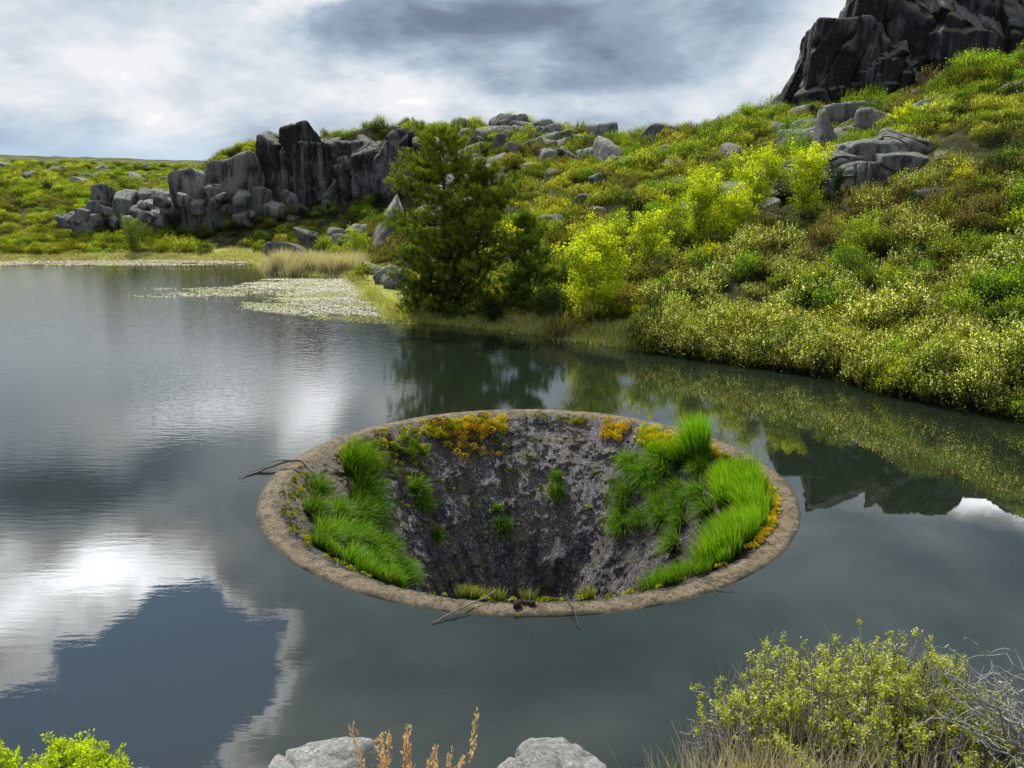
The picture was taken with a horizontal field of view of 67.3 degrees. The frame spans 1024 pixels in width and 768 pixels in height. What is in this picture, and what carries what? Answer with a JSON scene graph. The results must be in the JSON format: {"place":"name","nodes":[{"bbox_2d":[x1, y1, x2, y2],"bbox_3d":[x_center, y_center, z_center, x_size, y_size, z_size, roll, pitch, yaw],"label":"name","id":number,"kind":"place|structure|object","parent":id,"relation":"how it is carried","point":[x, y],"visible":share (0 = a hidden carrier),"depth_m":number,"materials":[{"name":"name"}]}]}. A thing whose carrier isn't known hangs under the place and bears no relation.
{"place":"outdoors","nodes":[
{"label":"outdoors","id":0,"kind":"place"},
{"bbox_2d":[255,120,443,215],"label":"granite cliff","id":1,"kind":"structure","parent":0,"point":[305,163],"depth_m":121.05,"materials":[{"name":"grey stone"}]},
{"bbox_2d":[0,0,845,160],"label":"sky","id":2,"kind":"structure","parent":0,"point":[135,79],"materials":[{"name":"grey"}]},
{"bbox_2d":[0,260,1023,767],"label":"water","id":3,"kind":"structure","parent":0,"point":[164,602],"depth_m":18.97,"materials":[{"name":"grey liquid"}]},
{"bbox_2d":[239,459,320,482],"bbox_3d":[-7.154,2.733,23.779,2.438,0.572,1.042,-3,14,-11],"label":"driftwood branch","id":4,"kind":"object","parent":3,"relation":"in","point":[310,469],"visible":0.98,"depth_m":24.01,"materials":[{"name":"brown plant"}]},
{"bbox_2d":[0,259,563,339],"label":"floating water plants","id":5,"kind":"object","parent":3,"relation":"on","point":[340,285],"visible":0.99,"depth_m":68.48,"materials":[{"name":"plant"}]},
{"bbox_2d":[257,245,373,276],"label":"reed bed","id":6,"kind":"object","parent":3,"relation":"in","point":[288,263],"visible":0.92,"depth_m":82.31,"materials":[{"name":"beige plant"}]},
{"bbox_2d":[0,73,1023,414],"bbox_3d":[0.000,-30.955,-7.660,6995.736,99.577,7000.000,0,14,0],"label":"ground","id":7,"kind":"structure","parent":0,"point":[224,243],"depth_m":61.02,"materials":[{"name":"green plant"}]},
{"bbox_2d":[0,728,147,767],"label":"green shrub","id":8,"kind":"object","parent":7,"relation":"on","point":[83,754],"visible":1,"depth_m":4.10,"materials":[{"name":"green plant"}]},
{"bbox_2d":[115,213,152,252],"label":"willow shrub","id":9,"kind":"object","parent":7,"relation":"on","point":[131,236],"visible":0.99,"depth_m":103.06,"materials":[{"name":"green plant"}]},
{"bbox_2d":[0,245,349,278],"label":"shore grass","id":10,"kind":"structure","parent":7,"relation":"on","point":[242,253],"depth_m":100.53,"materials":[{"name":"plant"}]},
{"bbox_2d":[55,150,300,238],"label":"granite outcrop","id":11,"kind":"object","parent":7,"relation":"on","point":[214,193],"visible":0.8,"depth_m":119.84,"materials":[{"name":"grey stone"}]},
{"bbox_2d":[268,736,381,767],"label":"foreground rock","id":12,"kind":"object","parent":7,"relation":"on","point":[335,752],"visible":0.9,"depth_m":3.62,"materials":[{"name":"stone"}]},
{"bbox_2d":[335,222,370,255],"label":"willow shrub","id":13,"kind":"object","parent":7,"relation":"on","point":[358,243],"visible":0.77,"depth_m":90.40,"materials":[{"name":"green plant"}]},
{"bbox_2d":[397,283,428,314],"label":"juniper shrub","id":14,"kind":"object","parent":7,"relation":"on","point":[404,289],"visible":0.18,"depth_m":52.84,"materials":[{"name":"green plant"}]},
{"bbox_2d":[348,707,478,767],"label":"dry seed grass","id":15,"kind":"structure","parent":7,"relation":"on","point":[407,752],"depth_m":3.25,"materials":[{"name":"beige plant"}]},
{"bbox_2d":[376,116,539,317],"bbox_3d":[-4.028,-10.755,51.110,10.156,13.418,10.221,-8,16,-31],"label":"pine tree","id":16,"kind":"object","parent":7,"relation":"on","point":[460,256],"visible":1,"depth_m":50.10,"materials":[{"name":"green plant"}]},
{"bbox_2d":[473,291,512,326],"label":"juniper shrub","id":17,"kind":"object","parent":7,"relation":"on","point":[490,304],"visible":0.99,"depth_m":49.50,"materials":[{"name":"green plant"}]},
{"bbox_2d":[342,269,654,350],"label":"shore grass","id":18,"kind":"structure","parent":7,"relation":"on","point":[529,320],"depth_m":49.44,"materials":[{"name":"green plant"}]},
{"bbox_2d":[0,67,1023,408],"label":"heather shrubs","id":19,"kind":"object","parent":7,"relation":"on","point":[1006,161],"visible":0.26,"depth_m":54.91,"materials":[{"name":"green plant"}]},
{"bbox_2d":[0,80,1023,289],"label":"hillside rocks","id":20,"kind":"object","parent":7,"relation":"on","point":[864,118],"visible":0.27,"depth_m":96.87,"materials":[{"name":"stone"}]},
{"bbox_2d":[256,409,800,616],"bbox_3d":[0.474,7.359,24.416,15.678,9.382,15.673,0,14,0],"label":"bell mouth spillway","id":21,"kind":"object","parent":7,"relation":"on","point":[549,549],"visible":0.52,"depth_m":26.90,"materials":[{"name":"concrete"}]},
{"bbox_2d":[432,590,495,622],"bbox_3d":[-0.953,4.604,15.900,1.593,0.187,0.344,-8,16,-30],"label":"fallen twig","id":22,"kind":"object","parent":21,"relation":"on","point":[456,610],"visible":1,"depth_m":15.88,"materials":[{"name":"wood"}]},
{"bbox_2d":[513,599,535,608],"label":"rim stones","id":23,"kind":"object","parent":21,"relation":"on","point":[517,603],"visible":1,"depth_m":15.98,"materials":[{"name":"grey stone"}]},
{"bbox_2d":[279,412,781,602],"bbox_3d":[0.507,4.222,23.628,14.478,3.098,14.372,0,14,0],"label":"spillway moss","id":24,"kind":"object","parent":21,"relation":"on","point":[483,426],"visible":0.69,"depth_m":27.95,"materials":[{"name":"plant"}]},
{"bbox_2d":[298,407,779,600],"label":"spillway grass","id":25,"kind":"structure","parent":21,"relation":"on","point":[742,486],"depth_m":23.72,"materials":[{"name":"green plant"}]},
{"bbox_2d":[560,593,581,627],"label":"fallen twig","id":26,"kind":"object","parent":21,"relation":"on","point":[570,605],"visible":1,"depth_m":15.91,"materials":[{"name":"grey wood"}]},
{"bbox_2d":[701,578,734,589],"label":"fallen twig","id":27,"kind":"object","parent":21,"relation":"on","point":[716,580],"visible":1,"depth_m":16.89,"materials":[{"name":"grey wood"}]},
{"bbox_2d":[492,208,566,305],"bbox_3d":[1.103,-8.030,51.300,5.077,7.579,5.048,0,14,0],"label":"pine tree","id":28,"kind":"object","parent":7,"relation":"on","point":[518,280],"visible":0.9,"depth_m":50.41,"materials":[{"name":"green plant"}]},
{"bbox_2d":[522,277,561,321],"bbox_3d":[2.020,-5.168,48.819,2.694,3.098,2.481,6,15,23],"label":"juniper shrub","id":29,"kind":"object","parent":7,"relation":"on","point":[540,300],"visible":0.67,"depth_m":48.59,"materials":[{"name":"green plant"}]},
{"bbox_2d":[497,737,606,767],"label":"foreground rock","id":30,"kind":"object","parent":7,"relation":"on","point":[556,752],"visible":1,"depth_m":3.60,"materials":[{"name":"stone"}]},
{"bbox_2d":[538,308,583,339],"bbox_3d":[2.624,-3.727,45.759,3.081,2.166,2.898,7,16,27],"label":"rush tussock","id":31,"kind":"object","parent":7,"relation":"on","point":[550,330],"visible":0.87,"depth_m":45.64,"materials":[{"name":"green plant"}]},
{"bbox_2d":[551,208,632,319],"bbox_3d":[5.059,-6.850,46.127,4.443,7.267,4.477,-8,16,-30],"label":"birch tree","id":32,"kind":"object","parent":7,"relation":"on","point":[593,271],"visible":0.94,"depth_m":45.87,"materials":[{"name":"green plant"}]},
{"bbox_2d":[587,122,617,136],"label":"granite boulder","id":33,"kind":"object","parent":7,"relation":"on","point":[598,129],"visible":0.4,"depth_m":120.32,"materials":[{"name":"grey stone"}]},
{"bbox_2d":[595,207,631,261],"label":"birch tree","id":34,"kind":"object","parent":7,"relation":"on","point":[619,219],"visible":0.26,"depth_m":55.43,"materials":[{"name":"green plant"}]},
{"bbox_2d":[618,142,644,157],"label":"broom shrub","id":35,"kind":"object","parent":7,"relation":"on","point":[634,149],"visible":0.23,"depth_m":95.42,"materials":[{"name":"green plant"}]},
{"bbox_2d":[620,207,674,271],"bbox_3d":[9.430,-9.661,53.354,3.984,5.179,2.772,0,14,0],"label":"birch tree","id":36,"kind":"object","parent":7,"relation":"on","point":[649,240],"visible":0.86,"depth_m":52.98,"materials":[{"name":"green plant"}]},
{"bbox_2d":[650,198,696,257],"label":"birch tree","id":37,"kind":"object","parent":7,"relation":"on","point":[671,212],"visible":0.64,"depth_m":56.45,"materials":[{"name":"green plant"}]},
{"bbox_2d":[675,164,735,249],"bbox_3d":[14.454,-13.444,58.373,4.485,6.478,4.221,-11,18,-38],"label":"birch tree","id":38,"kind":"object","parent":7,"relation":"on","point":[704,200],"visible":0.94,"depth_m":58.05,"materials":[{"name":"green plant"}]},
{"bbox_2d":[715,175,764,243],"bbox_3d":[16.445,-12.392,55.865,3.496,5.439,3.546,0,14,0],"label":"birch tree","id":39,"kind":"object","parent":7,"relation":"on","point":[737,205],"visible":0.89,"depth_m":55.62,"materials":[{"name":"green plant"}]},
{"bbox_2d":[725,138,789,219],"bbox_3d":[18.389,-14.616,58.468,4.764,8.041,4.064,-7,16,-26],"label":"birch tree","id":40,"kind":"object","parent":7,"relation":"on","point":[769,162],"visible":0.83,"depth_m":57.82,"materials":[{"name":"green plant"}]},
{"bbox_2d":[757,126,811,157],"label":"broom shrub","id":41,"kind":"object","parent":7,"relation":"on","point":[794,138],"visible":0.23,"depth_m":74.49,"materials":[{"name":"green plant"}]},
{"bbox_2d":[781,138,838,217],"bbox_3d":[21.981,-15.073,57.158,3.889,6.093,3.608,6,15,23],"label":"birch tree","id":42,"kind":"object","parent":7,"relation":"on","point":[803,195],"visible":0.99,"depth_m":56.71,"materials":[{"name":"green plant"}]},
{"bbox_2d":[708,127,933,207],"bbox_3d":[25.306,-17.383,62.289,17.710,6.740,7.620,0,14,0],"label":"granite outcrop","id":43,"kind":"object","parent":7,"relation":"on","point":[889,151],"visible":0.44,"depth_m":60.89,"materials":[{"name":"grey stone"}]},
{"bbox_2d":[827,162,848,205],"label":"juniper shrub","id":44,"kind":"object","parent":7,"relation":"on","point":[837,182],"visible":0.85,"depth_m":57.59,"materials":[{"name":"green plant"}]},
{"bbox_2d":[679,616,1023,767],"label":"heath shrub","id":45,"kind":"object","parent":7,"relation":"on","point":[891,700],"visible":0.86,"depth_m":4.47,"materials":[{"name":"green plant"}]},
{"bbox_2d":[871,615,1023,767],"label":"dead branches","id":46,"kind":"object","parent":45,"relation":"on","point":[1008,724],"visible":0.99,"depth_m":4.13,"materials":[{"name":"grey wood"}]},
{"bbox_2d":[831,237,876,281],"bbox_3d":[19.086,-6.567,43.236,2.408,3.407,2.558,5,15,21],"label":"broom shrub","id":47,"kind":"object","parent":7,"relation":"on","point":[853,259],"visible":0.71,"depth_m":42.94,"materials":[{"name":"green plant"}]},
{"bbox_2d":[839,127,868,142],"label":"broom shrub","id":48,"kind":"object","parent":7,"relation":"on","point":[853,137],"visible":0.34,"depth_m":66.30,"materials":[{"name":"green plant"}]},
{"bbox_2d":[832,211,886,260],"bbox_3d":[20.852,-8.438,46.166,3.660,3.814,2.940,0,14,0],"label":"willow shrub","id":49,"kind":"object","parent":7,"relation":"on","point":[860,232],"visible":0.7,"depth_m":45.68,"materials":[{"name":"green plant"}]},
{"bbox_2d":[854,86,892,109],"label":"broom shrub","id":50,"kind":"object","parent":7,"relation":"on","point":[877,103],"visible":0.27,"depth_m":78.25,"materials":[{"name":"green plant"}]},
{"bbox_2d":[769,0,1023,114],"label":"granite crag","id":51,"kind":"structure","parent":7,"relation":"on","point":[893,46],"depth_m":88.81,"materials":[{"name":"stone"}]},
{"bbox_2d":[873,262,921,303],"bbox_3d":[19.498,-4.591,39.367,1.945,3.305,2.278,0,14,0],"label":"willow shrub","id":52,"kind":"object","parent":7,"relation":"on","point":[896,273],"visible":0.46,"depth_m":39.13,"materials":[{"name":"green plant"}]},
{"bbox_2d":[884,99,927,126],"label":"willow shrub","id":53,"kind":"object","parent":7,"relation":"on","point":[902,113],"visible":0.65,"depth_m":69.76,"materials":[{"name":"green plant"}]},
{"bbox_2d":[898,696,1023,767],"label":"heath shrub","id":54,"kind":"object","parent":7,"relation":"on","point":[1013,751],"visible":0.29,"depth_m":4.37,"materials":[{"name":"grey plant"}]},
{"bbox_2d":[611,706,1012,767],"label":"bank grass","id":55,"kind":"structure","parent":0,"point":[761,764],"depth_m":3.84,"materials":[{"name":"green plant"}]}
]}

